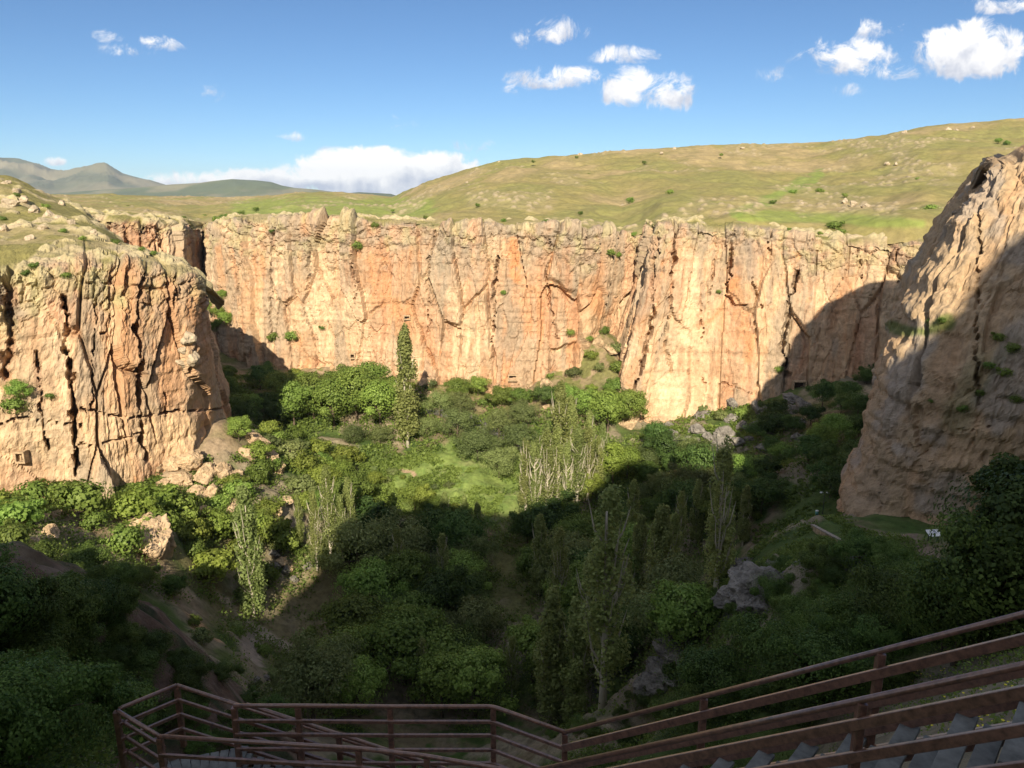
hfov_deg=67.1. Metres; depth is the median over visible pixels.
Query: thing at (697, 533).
poplar tree
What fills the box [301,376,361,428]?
leafy tree
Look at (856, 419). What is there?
bushy tree
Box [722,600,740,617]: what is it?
dark shrub
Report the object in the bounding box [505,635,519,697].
poplar tree
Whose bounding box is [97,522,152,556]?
green bush
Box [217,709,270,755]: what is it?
dark shrub
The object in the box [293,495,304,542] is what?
poplar tree
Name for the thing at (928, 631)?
leafy shrub
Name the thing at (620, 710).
leafy shrub
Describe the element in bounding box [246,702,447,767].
descending railing
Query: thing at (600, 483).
leafy tree
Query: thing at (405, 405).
poplar tree
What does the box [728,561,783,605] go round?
grey rock
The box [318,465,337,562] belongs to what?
poplar tree
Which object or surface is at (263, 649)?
bush
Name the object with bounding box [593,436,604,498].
bare poplar
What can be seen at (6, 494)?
green bush
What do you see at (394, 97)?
sky
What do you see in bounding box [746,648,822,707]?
leafy shrub
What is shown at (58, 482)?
green bush
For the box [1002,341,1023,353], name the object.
cliff bush
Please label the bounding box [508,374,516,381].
cave opening
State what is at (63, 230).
cliff bush
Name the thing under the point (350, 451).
green bush
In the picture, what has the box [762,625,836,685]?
leafy shrub
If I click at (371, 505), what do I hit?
broad tree
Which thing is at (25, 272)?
cliff bush
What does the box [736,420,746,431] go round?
grey rock
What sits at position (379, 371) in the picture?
leafy tree
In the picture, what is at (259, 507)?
green bush
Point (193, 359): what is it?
boulder
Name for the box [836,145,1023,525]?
crag
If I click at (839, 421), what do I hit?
bushy tree
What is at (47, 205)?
cliff bush
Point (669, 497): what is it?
broad tree
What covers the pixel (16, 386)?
cliff bush
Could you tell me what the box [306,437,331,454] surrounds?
green bush
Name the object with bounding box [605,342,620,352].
bush
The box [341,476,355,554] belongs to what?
poplar tree
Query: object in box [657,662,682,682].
leafy shrub
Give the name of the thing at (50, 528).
boulder
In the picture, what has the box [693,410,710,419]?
grey rock
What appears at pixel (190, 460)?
boulder
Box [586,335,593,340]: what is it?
cliff bush
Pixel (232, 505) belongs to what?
boulder
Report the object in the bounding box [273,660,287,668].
bush
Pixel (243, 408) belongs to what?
dark bush
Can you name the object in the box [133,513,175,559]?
boulder
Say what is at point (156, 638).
shaded bush
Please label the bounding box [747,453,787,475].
bushy tree
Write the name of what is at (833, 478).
bushy tree
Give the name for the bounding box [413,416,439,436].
willow tree
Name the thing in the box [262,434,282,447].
green bush
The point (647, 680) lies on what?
grey rock
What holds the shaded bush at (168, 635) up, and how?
on the valley ground at (156, 610)
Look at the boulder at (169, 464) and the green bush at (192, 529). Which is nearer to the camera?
the green bush at (192, 529)
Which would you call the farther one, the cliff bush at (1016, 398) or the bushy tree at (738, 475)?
the bushy tree at (738, 475)
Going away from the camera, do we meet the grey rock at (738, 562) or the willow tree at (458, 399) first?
the grey rock at (738, 562)
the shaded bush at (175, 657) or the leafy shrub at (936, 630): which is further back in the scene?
the shaded bush at (175, 657)
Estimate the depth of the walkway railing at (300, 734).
11.76 m
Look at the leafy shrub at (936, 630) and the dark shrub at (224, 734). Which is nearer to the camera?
the leafy shrub at (936, 630)
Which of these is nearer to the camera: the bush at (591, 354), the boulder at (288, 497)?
the boulder at (288, 497)
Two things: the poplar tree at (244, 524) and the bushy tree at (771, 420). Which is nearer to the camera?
the poplar tree at (244, 524)
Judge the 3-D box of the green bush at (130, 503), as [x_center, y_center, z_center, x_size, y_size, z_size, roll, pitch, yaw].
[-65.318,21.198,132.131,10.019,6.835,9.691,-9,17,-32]
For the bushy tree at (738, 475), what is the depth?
172.00 m
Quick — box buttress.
[616,215,923,423]
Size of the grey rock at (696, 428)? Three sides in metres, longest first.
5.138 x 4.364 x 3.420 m
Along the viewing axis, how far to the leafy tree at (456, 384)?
242.75 m
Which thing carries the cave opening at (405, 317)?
attached to the cliff at (445, 283)
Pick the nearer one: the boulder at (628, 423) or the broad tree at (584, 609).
the broad tree at (584, 609)
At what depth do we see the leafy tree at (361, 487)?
173.16 m
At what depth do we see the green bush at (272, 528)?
155.30 m
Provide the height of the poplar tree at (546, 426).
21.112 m
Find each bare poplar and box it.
[516,438,531,510]
[527,436,544,506]
[536,427,558,503]
[546,426,564,499]
[558,439,574,504]
[567,426,587,504]
[580,426,598,501]
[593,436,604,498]
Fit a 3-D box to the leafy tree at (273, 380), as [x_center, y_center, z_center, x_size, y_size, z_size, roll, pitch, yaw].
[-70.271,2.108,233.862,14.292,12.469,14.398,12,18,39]
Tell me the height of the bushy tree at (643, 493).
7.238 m
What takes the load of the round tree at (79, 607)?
on the valley ground at (156, 610)
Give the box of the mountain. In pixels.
[0,158,164,193]
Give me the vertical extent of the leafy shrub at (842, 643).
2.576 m
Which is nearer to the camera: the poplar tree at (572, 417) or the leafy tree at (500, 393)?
the poplar tree at (572, 417)
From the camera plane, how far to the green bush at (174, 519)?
131.91 m
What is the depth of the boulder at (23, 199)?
205.25 m
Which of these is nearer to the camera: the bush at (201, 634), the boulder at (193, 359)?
the bush at (201, 634)
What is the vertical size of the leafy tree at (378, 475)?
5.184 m
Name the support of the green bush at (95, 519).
on the valley ground at (156, 610)
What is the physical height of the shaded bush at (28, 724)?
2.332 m
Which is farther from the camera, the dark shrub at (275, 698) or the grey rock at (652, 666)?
the grey rock at (652, 666)
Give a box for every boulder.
[0,224,8,230]
[1,180,11,183]
[1,198,19,206]
[12,188,21,192]
[18,195,28,203]
[24,234,34,239]
[28,205,39,212]
[28,536,40,545]
[36,224,48,229]
[41,523,59,539]
[42,210,54,216]
[51,509,62,518]
[66,219,75,224]
[90,229,97,235]
[128,512,154,527]
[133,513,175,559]
[156,463,162,473]
[156,477,170,486]
[162,454,181,471]
[169,471,192,487]
[174,449,203,471]
[175,359,184,367]
[177,347,186,353]
[180,331,196,345]
[186,484,205,498]
[187,351,199,366]
[192,462,217,484]
[198,505,211,515]
[204,483,219,498]
[215,461,232,481]
[226,498,237,513]
[230,469,242,478]
[238,447,255,462]
[244,431,270,446]
[264,450,278,459]
[272,461,285,473]
[273,507,282,522]
[276,556,287,566]
[282,495,294,505]
[283,562,295,574]
[419,377,429,386]
[526,380,532,387]
[540,378,553,387]
[592,338,603,347]
[604,344,617,354]
[619,416,636,429]
[652,417,661,422]
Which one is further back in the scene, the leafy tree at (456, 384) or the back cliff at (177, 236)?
the back cliff at (177, 236)
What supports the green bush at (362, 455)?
on the valley ground at (156, 610)
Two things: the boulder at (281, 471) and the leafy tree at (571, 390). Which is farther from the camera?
the leafy tree at (571, 390)
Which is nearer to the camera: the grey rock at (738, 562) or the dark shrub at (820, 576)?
the dark shrub at (820, 576)
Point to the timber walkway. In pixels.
(310, 767)
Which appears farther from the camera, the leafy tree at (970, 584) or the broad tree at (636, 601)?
the broad tree at (636, 601)
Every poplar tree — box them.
[230,482,267,617]
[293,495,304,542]
[306,490,323,570]
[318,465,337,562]
[334,494,347,558]
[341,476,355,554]
[392,322,420,447]
[415,636,430,703]
[436,533,449,570]
[439,491,450,512]
[460,495,469,543]
[472,501,481,525]
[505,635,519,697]
[529,512,550,596]
[532,584,568,724]
[540,423,552,482]
[547,526,572,608]
[550,379,570,479]
[557,596,588,723]
[564,395,577,472]
[576,483,637,709]
[576,550,610,712]
[582,410,596,471]
[595,421,609,479]
[616,555,635,636]
[626,479,640,528]
[631,513,649,587]
[641,503,675,593]
[666,512,681,565]
[675,490,687,550]
[688,478,704,544]
[700,434,737,589]
[711,490,737,582]
[736,484,752,546]
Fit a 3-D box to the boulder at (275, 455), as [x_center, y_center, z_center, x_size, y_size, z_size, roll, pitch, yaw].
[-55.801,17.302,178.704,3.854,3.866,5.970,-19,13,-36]
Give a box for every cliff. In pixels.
[83,207,206,297]
[148,206,641,394]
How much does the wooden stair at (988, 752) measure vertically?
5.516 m
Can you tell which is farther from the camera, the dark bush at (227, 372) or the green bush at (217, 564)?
the dark bush at (227, 372)
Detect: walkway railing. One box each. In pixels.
[156,734,505,767]
[231,703,567,767]
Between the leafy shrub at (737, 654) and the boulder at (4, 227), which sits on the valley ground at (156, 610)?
the leafy shrub at (737, 654)
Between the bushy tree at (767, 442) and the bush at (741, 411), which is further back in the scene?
the bush at (741, 411)
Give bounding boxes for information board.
[926,529,939,541]
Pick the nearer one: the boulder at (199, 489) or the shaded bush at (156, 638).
the shaded bush at (156, 638)
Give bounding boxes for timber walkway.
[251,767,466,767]
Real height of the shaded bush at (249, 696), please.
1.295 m
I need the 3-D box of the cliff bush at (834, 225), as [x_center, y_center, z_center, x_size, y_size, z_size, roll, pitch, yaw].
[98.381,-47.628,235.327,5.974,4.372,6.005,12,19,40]
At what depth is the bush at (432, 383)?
249.89 m
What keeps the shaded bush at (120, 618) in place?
on the valley ground at (156, 610)
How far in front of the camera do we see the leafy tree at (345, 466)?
184.21 m
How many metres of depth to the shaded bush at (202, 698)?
42.32 m
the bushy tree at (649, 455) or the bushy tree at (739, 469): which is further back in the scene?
the bushy tree at (649, 455)
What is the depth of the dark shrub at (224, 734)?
42.43 m
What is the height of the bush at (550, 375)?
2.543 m
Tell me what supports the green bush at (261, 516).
on the valley ground at (156, 610)
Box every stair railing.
[536,661,1023,767]
[560,610,1023,767]
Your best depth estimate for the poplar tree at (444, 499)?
171.50 m
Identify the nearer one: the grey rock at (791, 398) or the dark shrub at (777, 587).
the dark shrub at (777, 587)
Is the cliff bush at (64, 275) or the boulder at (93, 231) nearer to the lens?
the cliff bush at (64, 275)
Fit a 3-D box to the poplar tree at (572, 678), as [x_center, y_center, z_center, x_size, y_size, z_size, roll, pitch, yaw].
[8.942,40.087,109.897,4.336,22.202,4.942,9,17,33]
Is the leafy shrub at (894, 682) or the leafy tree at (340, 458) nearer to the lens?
the leafy shrub at (894, 682)
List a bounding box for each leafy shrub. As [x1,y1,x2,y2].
[545,728,558,738]
[564,712,595,735]
[582,721,604,737]
[607,677,628,696]
[612,706,633,724]
[614,722,649,746]
[624,686,654,718]
[642,688,663,716]
[644,683,722,748]
[656,640,763,722]
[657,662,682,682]
[686,638,703,648]
[714,610,836,692]
[723,639,755,675]
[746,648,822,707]
[761,612,888,717]
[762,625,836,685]
[768,680,833,727]
[797,587,892,650]
[801,618,878,675]
[833,562,929,640]
[837,603,916,658]
[840,645,922,705]
[881,578,962,642]
[891,590,995,661]
[900,598,975,646]
[933,601,1023,653]
[947,619,999,643]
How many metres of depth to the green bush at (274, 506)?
160.64 m
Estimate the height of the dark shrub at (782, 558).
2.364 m
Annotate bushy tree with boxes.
[627,482,654,506]
[633,460,660,481]
[637,446,662,465]
[638,494,670,519]
[641,420,673,442]
[642,430,686,457]
[643,472,668,495]
[650,470,687,493]
[660,452,682,470]
[674,433,702,451]
[682,439,718,461]
[714,472,750,490]
[724,477,763,502]
[731,464,759,481]
[732,453,764,476]
[739,476,790,513]
[741,453,758,458]
[743,419,776,438]
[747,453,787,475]
[756,399,793,416]
[756,411,790,434]
[761,431,781,458]
[767,441,794,460]
[779,414,806,434]
[782,434,839,471]
[792,404,827,425]
[801,423,841,444]
[803,459,843,497]
[805,378,837,406]
[806,439,840,463]
[812,413,861,444]
[816,468,841,500]
[822,449,850,475]
[827,394,850,413]
[834,381,864,397]
[836,430,860,455]
[840,390,868,414]
[846,414,862,436]
[851,366,873,383]
[860,395,868,408]
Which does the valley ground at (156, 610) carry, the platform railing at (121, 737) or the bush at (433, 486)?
the bush at (433, 486)
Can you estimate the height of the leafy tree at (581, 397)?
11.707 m
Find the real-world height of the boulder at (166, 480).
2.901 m
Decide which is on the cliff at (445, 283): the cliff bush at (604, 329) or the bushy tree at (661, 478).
the cliff bush at (604, 329)
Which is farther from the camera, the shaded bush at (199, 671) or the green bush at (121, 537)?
the green bush at (121, 537)
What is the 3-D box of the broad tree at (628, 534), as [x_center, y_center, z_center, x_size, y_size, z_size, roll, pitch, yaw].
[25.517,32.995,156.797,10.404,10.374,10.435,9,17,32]
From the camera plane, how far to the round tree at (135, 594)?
41.13 m
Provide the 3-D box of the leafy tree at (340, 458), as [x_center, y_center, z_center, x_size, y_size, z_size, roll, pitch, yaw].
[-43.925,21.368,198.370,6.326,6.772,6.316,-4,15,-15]
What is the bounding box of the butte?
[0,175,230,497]
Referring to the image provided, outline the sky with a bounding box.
[0,0,1023,194]
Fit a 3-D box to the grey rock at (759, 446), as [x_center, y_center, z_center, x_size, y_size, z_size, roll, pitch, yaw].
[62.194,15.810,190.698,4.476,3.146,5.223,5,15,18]
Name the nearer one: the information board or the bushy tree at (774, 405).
the information board
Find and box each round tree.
[0,541,56,645]
[0,572,72,654]
[0,615,81,666]
[10,569,109,646]
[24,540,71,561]
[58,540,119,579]
[69,574,132,632]
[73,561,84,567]
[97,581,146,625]
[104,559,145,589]
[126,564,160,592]
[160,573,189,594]
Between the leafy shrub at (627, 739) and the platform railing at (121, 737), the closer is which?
the platform railing at (121, 737)
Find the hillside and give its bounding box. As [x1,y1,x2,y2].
[51,118,1023,243]
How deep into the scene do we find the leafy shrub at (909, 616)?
34.92 m
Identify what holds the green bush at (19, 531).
on the valley ground at (156, 610)
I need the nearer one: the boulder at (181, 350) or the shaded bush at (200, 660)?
the shaded bush at (200, 660)
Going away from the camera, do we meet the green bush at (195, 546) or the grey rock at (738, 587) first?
the grey rock at (738, 587)
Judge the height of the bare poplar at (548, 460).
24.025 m
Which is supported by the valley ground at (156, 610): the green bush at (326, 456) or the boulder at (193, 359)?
the green bush at (326, 456)
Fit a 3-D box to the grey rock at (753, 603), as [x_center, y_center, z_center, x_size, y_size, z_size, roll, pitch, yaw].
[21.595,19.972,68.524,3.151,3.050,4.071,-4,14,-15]
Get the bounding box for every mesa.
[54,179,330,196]
[354,192,395,196]
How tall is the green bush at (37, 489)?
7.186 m
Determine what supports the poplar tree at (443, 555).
on the valley ground at (156, 610)
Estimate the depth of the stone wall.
89.64 m
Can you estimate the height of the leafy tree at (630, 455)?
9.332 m
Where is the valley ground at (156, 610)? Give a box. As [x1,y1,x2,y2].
[0,332,1023,767]
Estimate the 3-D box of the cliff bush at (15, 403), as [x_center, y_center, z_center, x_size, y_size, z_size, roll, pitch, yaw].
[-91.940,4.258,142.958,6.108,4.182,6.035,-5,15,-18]
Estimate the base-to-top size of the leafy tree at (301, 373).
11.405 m
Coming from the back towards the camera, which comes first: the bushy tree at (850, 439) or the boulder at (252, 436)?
the boulder at (252, 436)
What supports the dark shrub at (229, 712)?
on the valley ground at (156, 610)
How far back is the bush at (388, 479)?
205.07 m
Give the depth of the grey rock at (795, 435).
184.21 m
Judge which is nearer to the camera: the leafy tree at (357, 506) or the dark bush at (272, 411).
the leafy tree at (357, 506)
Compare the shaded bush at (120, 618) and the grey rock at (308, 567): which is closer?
the shaded bush at (120, 618)
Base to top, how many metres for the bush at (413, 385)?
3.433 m
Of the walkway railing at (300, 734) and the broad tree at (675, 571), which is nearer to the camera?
the walkway railing at (300, 734)
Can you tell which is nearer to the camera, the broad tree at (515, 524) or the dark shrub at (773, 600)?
the dark shrub at (773, 600)
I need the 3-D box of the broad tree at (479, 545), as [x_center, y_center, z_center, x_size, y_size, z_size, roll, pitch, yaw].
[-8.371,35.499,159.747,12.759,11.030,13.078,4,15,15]
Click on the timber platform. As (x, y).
(185, 763)
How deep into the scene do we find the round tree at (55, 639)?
33.00 m
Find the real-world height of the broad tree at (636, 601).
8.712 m
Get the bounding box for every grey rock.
[268,549,279,557]
[271,562,280,568]
[281,565,290,574]
[288,576,298,582]
[303,563,311,569]
[632,672,667,697]
[645,656,679,686]
[652,638,682,663]
[662,631,688,645]
[688,423,705,433]
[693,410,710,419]
[702,431,715,440]
[711,436,730,449]
[711,584,732,609]
[713,425,735,437]
[723,413,737,422]
[726,397,737,408]
[727,437,745,446]
[727,565,741,577]
[728,557,752,567]
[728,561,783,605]
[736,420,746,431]
[736,595,769,617]
[743,436,754,441]
[751,400,766,414]
[754,443,766,453]
[778,404,798,414]
[782,392,798,403]
[790,432,803,440]
[795,397,810,409]
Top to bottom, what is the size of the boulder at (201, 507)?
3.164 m
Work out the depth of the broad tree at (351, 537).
152.56 m
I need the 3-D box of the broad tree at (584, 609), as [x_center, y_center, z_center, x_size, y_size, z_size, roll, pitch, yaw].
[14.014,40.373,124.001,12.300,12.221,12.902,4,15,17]
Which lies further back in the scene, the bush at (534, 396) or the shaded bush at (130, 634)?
the bush at (534, 396)
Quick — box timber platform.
[135,746,248,767]
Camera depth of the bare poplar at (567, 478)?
184.85 m
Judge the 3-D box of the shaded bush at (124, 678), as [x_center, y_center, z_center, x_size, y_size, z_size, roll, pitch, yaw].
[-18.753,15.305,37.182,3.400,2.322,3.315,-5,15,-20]
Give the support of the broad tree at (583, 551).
on the valley ground at (156, 610)
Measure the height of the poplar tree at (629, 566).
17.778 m
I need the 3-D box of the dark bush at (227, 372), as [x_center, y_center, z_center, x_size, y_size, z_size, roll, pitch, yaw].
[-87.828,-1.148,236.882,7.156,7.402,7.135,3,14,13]
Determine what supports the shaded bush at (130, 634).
on the valley ground at (156, 610)
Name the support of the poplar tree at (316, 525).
on the valley ground at (156, 610)
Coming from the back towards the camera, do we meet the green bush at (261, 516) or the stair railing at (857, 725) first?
the green bush at (261, 516)
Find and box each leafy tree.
[256,370,296,392]
[269,380,319,425]
[289,371,307,403]
[292,370,334,417]
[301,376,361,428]
[303,463,342,485]
[303,490,337,520]
[315,471,382,510]
[322,364,351,391]
[322,366,381,420]
[327,459,360,484]
[333,454,352,464]
[343,361,395,403]
[350,378,402,424]
[355,497,386,508]
[359,483,393,503]
[366,470,386,484]
[371,377,412,406]
[397,481,423,509]
[406,482,436,513]
[418,494,450,512]
[438,502,471,518]
[441,377,471,394]
[465,375,491,395]
[484,385,515,407]
[508,387,531,403]
[528,383,554,404]
[550,383,581,405]
[573,388,602,419]
[579,473,606,502]
[586,388,632,431]
[594,441,634,483]
[602,377,620,391]
[613,388,649,419]
[614,445,644,477]
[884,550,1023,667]
[910,507,1023,652]
[924,452,1023,605]
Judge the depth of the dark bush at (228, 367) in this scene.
242.48 m
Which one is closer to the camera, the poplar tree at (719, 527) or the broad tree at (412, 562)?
the poplar tree at (719, 527)
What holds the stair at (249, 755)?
on the valley ground at (156, 610)
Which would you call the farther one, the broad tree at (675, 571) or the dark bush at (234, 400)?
the dark bush at (234, 400)
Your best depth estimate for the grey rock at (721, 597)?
80.50 m
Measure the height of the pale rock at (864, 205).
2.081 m
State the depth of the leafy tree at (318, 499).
167.21 m
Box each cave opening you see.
[13,450,29,463]
[349,353,355,358]
[403,315,410,319]
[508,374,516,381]
[791,380,806,389]
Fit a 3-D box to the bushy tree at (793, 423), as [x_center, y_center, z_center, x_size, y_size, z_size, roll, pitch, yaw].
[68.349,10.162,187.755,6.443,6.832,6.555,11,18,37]
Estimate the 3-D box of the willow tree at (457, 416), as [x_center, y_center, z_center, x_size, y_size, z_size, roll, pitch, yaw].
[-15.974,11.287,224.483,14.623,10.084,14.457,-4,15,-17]
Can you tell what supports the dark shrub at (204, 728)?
on the valley ground at (156, 610)
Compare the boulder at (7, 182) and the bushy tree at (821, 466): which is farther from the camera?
the boulder at (7, 182)
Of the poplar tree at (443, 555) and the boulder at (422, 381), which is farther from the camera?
the boulder at (422, 381)
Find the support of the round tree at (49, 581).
on the valley ground at (156, 610)
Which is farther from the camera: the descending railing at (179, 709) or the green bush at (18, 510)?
the green bush at (18, 510)
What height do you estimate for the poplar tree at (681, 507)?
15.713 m
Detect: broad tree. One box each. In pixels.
[256,627,366,731]
[300,510,405,577]
[300,629,374,686]
[303,589,393,649]
[313,621,389,672]
[323,653,394,717]
[328,555,410,618]
[335,495,409,537]
[356,599,455,692]
[365,581,403,613]
[368,505,446,561]
[384,547,433,596]
[385,587,445,617]
[390,619,482,692]
[400,503,452,557]
[405,645,467,717]
[406,563,468,616]
[418,550,454,583]
[422,505,495,560]
[428,548,494,591]
[431,562,491,613]
[433,642,519,715]
[446,593,510,646]
[448,533,503,573]
[452,619,497,666]
[497,614,541,683]
[507,508,533,543]
[509,544,553,582]
[512,488,581,540]
[521,639,569,697]
[524,531,552,566]
[528,529,596,583]
[541,559,611,611]
[548,512,604,544]
[551,499,582,518]
[562,596,632,635]
[565,545,594,570]
[568,624,643,680]
[582,585,642,636]
[599,549,645,585]
[612,597,659,649]
[616,579,700,656]
[619,521,653,558]
[626,549,712,634]
[640,577,724,649]
[650,476,711,525]
[662,461,715,490]
[671,441,720,475]
[685,493,737,533]
[693,485,762,525]
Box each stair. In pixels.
[242,753,292,767]
[680,701,1023,767]
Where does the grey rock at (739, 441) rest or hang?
on the valley ground at (156, 610)
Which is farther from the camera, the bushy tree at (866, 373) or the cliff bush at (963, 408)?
the bushy tree at (866, 373)
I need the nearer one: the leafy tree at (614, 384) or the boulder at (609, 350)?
the leafy tree at (614, 384)
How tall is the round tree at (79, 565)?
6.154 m
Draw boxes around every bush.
[0,378,35,398]
[0,396,33,417]
[0,488,27,503]
[0,494,36,525]
[0,496,50,528]
[0,517,38,545]
[0,646,25,668]
[0,646,139,767]
[0,647,78,700]
[1,658,89,751]
[10,478,57,507]
[20,269,30,275]
[25,660,113,764]
[27,262,38,268]
[41,204,51,207]
[42,479,84,505]
[43,393,55,398]
[44,478,119,519]
[44,666,168,766]
[54,564,103,586]
[58,228,68,232]
[59,272,73,278]
[78,235,87,240]
[78,509,114,531]
[78,646,114,671]
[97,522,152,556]
[99,489,162,522]
[101,621,149,654]
[103,662,128,682]
[105,614,133,638]
[110,239,122,244]
[117,672,157,715]
[123,642,167,684]
[127,624,176,663]
[131,482,183,512]
[138,508,186,534]
[149,250,158,255]
[150,688,197,733]
[151,630,177,660]
[162,489,208,522]
[166,645,200,667]
[166,647,214,683]
[169,655,212,697]
[174,699,210,728]
[175,517,211,543]
[183,535,207,558]
[187,613,203,627]
[187,687,216,705]
[188,626,214,644]
[189,548,239,583]
[197,506,233,537]
[200,491,235,510]
[209,307,224,317]
[210,319,220,336]
[213,658,244,682]
[214,311,233,324]
[215,290,227,298]
[216,473,249,486]
[216,478,258,500]
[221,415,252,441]
[221,511,259,538]
[222,365,239,378]
[222,368,237,376]
[225,376,242,393]
[226,535,266,557]
[227,620,243,631]
[227,625,247,638]
[229,394,250,415]
[231,400,262,420]
[239,685,260,702]
[241,393,263,411]
[242,439,275,458]
[244,365,276,388]
[244,458,277,473]
[247,470,268,485]
[248,680,262,690]
[251,391,278,417]
[253,504,270,514]
[254,498,285,516]
[254,508,273,534]
[254,561,279,581]
[254,643,274,658]
[256,512,292,541]
[257,361,280,375]
[257,420,283,435]
[260,401,287,421]
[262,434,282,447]
[266,332,280,341]
[267,457,287,471]
[267,526,302,551]
[268,669,280,680]
[271,430,290,441]
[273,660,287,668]
[274,439,304,458]
[282,330,300,340]
[282,474,319,494]
[284,425,305,440]
[286,368,301,373]
[286,449,320,473]
[292,490,317,509]
[295,438,309,449]
[304,455,327,467]
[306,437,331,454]
[316,451,332,462]
[328,444,361,461]
[351,240,362,252]
[353,451,367,462]
[369,222,379,228]
[383,476,390,482]
[386,467,398,474]
[405,382,415,388]
[422,378,438,388]
[430,484,438,489]
[443,481,454,488]
[475,398,488,406]
[529,395,538,402]
[546,373,553,378]
[564,366,583,377]
[565,329,575,337]
[584,350,598,359]
[585,383,598,390]
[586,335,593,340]
[592,362,606,371]
[598,326,609,334]
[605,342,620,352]
[606,248,616,257]
[608,360,621,372]
[624,197,635,203]
[665,189,674,193]
[695,405,709,411]
[713,410,728,419]
[731,407,752,417]
[772,366,785,372]
[825,221,844,229]
[920,204,938,208]
[936,317,947,323]
[956,405,970,412]
[976,389,985,397]
[980,361,995,368]
[990,332,1008,341]
[994,138,1003,142]
[996,367,1013,377]
[1002,140,1010,144]
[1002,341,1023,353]
[1006,394,1023,403]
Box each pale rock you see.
[850,201,857,206]
[860,203,870,207]
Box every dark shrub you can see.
[114,712,157,755]
[178,723,221,754]
[205,722,232,751]
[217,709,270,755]
[226,702,261,727]
[251,690,298,737]
[707,587,717,597]
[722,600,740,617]
[738,606,766,624]
[747,570,795,603]
[756,553,782,570]
[765,589,812,621]
[770,554,793,570]
[790,542,842,580]
[800,573,829,595]
[813,560,845,582]
[819,564,852,588]
[826,527,882,568]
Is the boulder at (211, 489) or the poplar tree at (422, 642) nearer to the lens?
the poplar tree at (422, 642)
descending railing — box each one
[173,683,433,767]
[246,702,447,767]
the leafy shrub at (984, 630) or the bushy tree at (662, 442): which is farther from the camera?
the bushy tree at (662, 442)
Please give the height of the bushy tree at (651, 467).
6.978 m
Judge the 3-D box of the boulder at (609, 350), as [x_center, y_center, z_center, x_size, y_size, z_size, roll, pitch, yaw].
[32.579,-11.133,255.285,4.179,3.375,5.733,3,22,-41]
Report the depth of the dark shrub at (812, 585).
64.67 m
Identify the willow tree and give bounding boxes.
[339,424,371,443]
[367,423,395,443]
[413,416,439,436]
[420,390,454,415]
[432,406,478,436]
[445,391,475,411]
[451,426,504,460]
[477,446,519,477]
[480,406,519,436]
[497,422,538,450]
[507,398,541,423]
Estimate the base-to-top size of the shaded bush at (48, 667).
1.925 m
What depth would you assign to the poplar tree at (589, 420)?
201.02 m
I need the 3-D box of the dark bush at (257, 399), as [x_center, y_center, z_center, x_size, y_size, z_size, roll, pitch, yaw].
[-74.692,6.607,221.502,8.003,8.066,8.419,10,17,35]
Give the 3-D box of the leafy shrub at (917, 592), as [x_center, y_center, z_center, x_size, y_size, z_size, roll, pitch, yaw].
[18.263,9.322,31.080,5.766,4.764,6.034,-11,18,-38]
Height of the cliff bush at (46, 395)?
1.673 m
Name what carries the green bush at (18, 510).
on the valley ground at (156, 610)
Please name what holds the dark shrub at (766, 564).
on the valley ground at (156, 610)
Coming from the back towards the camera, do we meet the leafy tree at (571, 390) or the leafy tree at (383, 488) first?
the leafy tree at (571, 390)
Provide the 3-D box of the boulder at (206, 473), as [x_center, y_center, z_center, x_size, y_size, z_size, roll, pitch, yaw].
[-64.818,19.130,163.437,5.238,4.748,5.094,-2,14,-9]
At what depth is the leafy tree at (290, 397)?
220.40 m
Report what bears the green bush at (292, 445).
on the valley ground at (156, 610)
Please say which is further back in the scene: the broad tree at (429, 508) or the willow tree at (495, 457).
the willow tree at (495, 457)
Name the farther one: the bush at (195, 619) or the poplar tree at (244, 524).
the poplar tree at (244, 524)
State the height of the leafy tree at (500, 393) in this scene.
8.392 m
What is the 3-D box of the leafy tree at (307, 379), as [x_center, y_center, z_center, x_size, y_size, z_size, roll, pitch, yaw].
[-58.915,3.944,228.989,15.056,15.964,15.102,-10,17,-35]
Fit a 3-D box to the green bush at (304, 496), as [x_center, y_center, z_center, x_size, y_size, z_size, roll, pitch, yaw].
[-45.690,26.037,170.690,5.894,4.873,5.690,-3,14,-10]
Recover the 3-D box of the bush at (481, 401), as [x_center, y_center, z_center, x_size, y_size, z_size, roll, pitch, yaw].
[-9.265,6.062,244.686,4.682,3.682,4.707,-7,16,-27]
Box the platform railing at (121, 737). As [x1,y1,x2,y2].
[112,683,182,767]
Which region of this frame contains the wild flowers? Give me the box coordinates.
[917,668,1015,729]
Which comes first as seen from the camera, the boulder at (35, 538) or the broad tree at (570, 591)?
the boulder at (35, 538)
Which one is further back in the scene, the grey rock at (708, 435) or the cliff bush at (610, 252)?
the cliff bush at (610, 252)
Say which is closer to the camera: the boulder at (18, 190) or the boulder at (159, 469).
the boulder at (159, 469)
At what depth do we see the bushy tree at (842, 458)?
134.92 m
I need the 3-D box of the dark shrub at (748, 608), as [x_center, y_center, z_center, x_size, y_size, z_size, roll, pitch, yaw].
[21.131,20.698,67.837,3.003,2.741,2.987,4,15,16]
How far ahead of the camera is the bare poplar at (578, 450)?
188.49 m
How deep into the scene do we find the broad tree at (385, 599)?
138.11 m
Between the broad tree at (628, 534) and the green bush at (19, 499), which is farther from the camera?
the broad tree at (628, 534)
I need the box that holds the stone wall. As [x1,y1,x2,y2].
[810,524,842,540]

